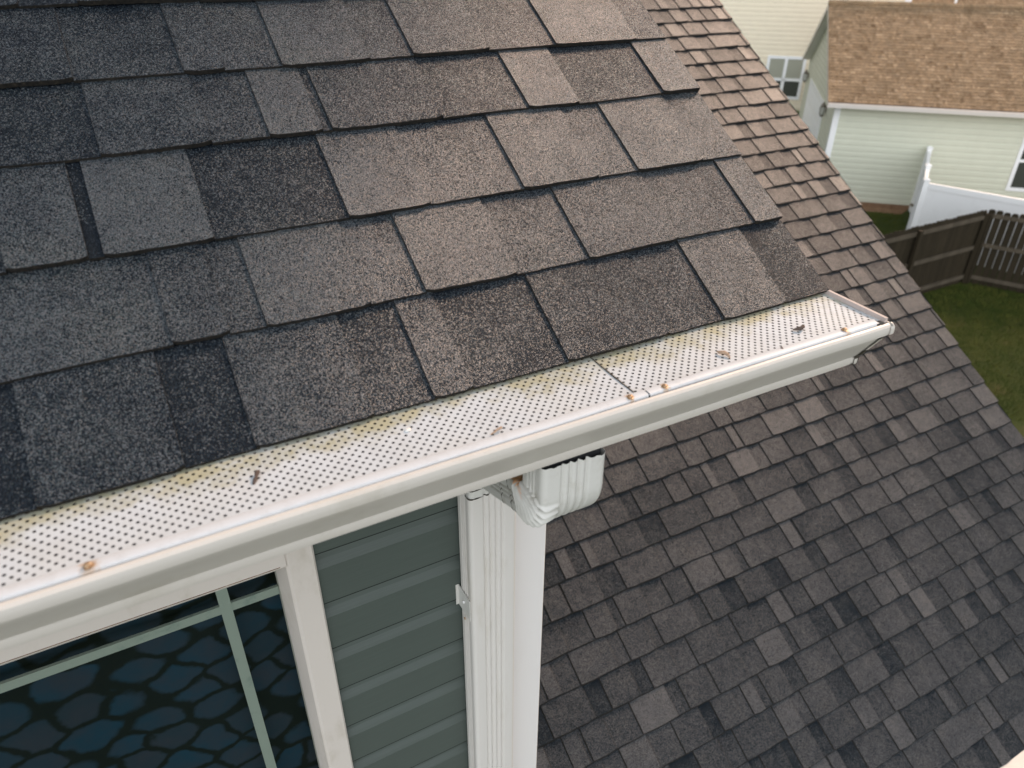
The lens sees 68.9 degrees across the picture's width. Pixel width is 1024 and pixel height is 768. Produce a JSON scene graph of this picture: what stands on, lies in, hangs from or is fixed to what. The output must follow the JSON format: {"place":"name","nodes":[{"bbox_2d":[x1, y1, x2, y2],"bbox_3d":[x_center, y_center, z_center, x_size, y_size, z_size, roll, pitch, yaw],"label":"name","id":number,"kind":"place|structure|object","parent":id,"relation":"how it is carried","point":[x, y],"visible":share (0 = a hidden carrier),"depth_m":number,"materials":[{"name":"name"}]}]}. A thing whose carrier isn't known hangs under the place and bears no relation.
{"place":"outdoors","nodes":[
{"label":"outdoors","id":0,"kind":"place"},
{"bbox_2d":[0,0,1023,767],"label":"house","id":1,"kind":"structure","parent":0,"point":[310,260],"depth_m":1.19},
{"bbox_2d":[0,545,353,767],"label":"window","id":2,"kind":"structure","parent":1,"relation":"in","point":[236,669],"depth_m":1.42,"materials":[{"name":"glass"}]},
{"bbox_2d":[253,470,259,484],"bbox_3d":[-0.272,0.099,0.794,0.012,0.008,0.018,-16,35,-24],"label":"twig","id":3,"kind":"object","parent":1,"relation":"on","point":[257,473],"visible":1,"depth_m":0.79,"materials":[{"name":"brown wood"}]},
{"bbox_2d":[716,350,729,357],"bbox_3d":[0.291,-0.043,1.026,0.010,0.006,0.023,-16,35,-24],"label":"dry leaf","id":4,"kind":"object","parent":1,"relation":"on","point":[724,352],"visible":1,"depth_m":1.02,"materials":[{"name":"beige plant"}]},
{"bbox_2d":[793,325,804,330],"bbox_3d":[0.421,-0.082,1.091,0.021,0.007,0.010,-19,37,-28],"label":"twig","id":5,"kind":"object","parent":1,"relation":"on","point":[801,327],"visible":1,"depth_m":1.09,"materials":[{"name":"brown wood"}]},
{"bbox_2d":[720,0,1023,110],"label":"cream house","id":6,"kind":"structure","parent":0,"point":[778,35],"depth_m":28.82,"materials":[{"name":"beige plastic"}]},
{"bbox_2d":[766,55,806,99],"bbox_3d":[10.762,-12.138,29.590,1.460,1.590,0.080,8,33,11],"label":"window","id":7,"kind":"structure","parent":6,"relation":"in","point":[788,71],"depth_m":29.47,"materials":[{"name":"white plastic"}]},
{"bbox_2d":[799,0,1023,208],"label":"house","id":8,"kind":"structure","parent":0,"point":[892,91],"depth_m":21.77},
{"bbox_2d":[802,78,823,138],"bbox_3d":[10.405,-8.973,26.080,0.072,2.460,4.430,8,33,11],"label":"garage door","id":9,"kind":"structure","parent":8,"relation":"in","point":[811,117],"depth_m":25.73,"materials":[{"name":"white plastic"}]},
{"bbox_2d":[1005,138,1023,191],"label":"window","id":10,"kind":"structure","parent":8,"relation":"in","point":[1016,179],"depth_m":21.36,"materials":[{"name":"white plastic"}]},
{"bbox_2d":[866,209,1023,437],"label":"lawn","id":11,"kind":"structure","parent":0,"point":[1017,424],"depth_m":15.98,"materials":[{"name":"green plant"}]},
{"bbox_2d":[862,206,907,213],"bbox_3d":[10.616,-5.297,22.553,2.600,0.001,0.550,8,33,11],"label":"soil bed","id":12,"kind":"object","parent":11,"relation":"on","point":[883,209],"visible":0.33,"depth_m":22.49,"materials":[{"name":"brown soil"}]},
{"bbox_2d":[883,209,1023,293],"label":"wooden fence","id":13,"kind":"object","parent":11,"relation":"on","point":[938,255],"visible":0.53,"depth_m":17.13,"materials":[{"name":"brown wood"}]},
{"bbox_2d":[906,146,1023,274],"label":"vinyl fence","id":14,"kind":"object","parent":11,"relation":"on","point":[932,203],"visible":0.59,"depth_m":18.68,"materials":[{"name":"white plastic"}]}
]}

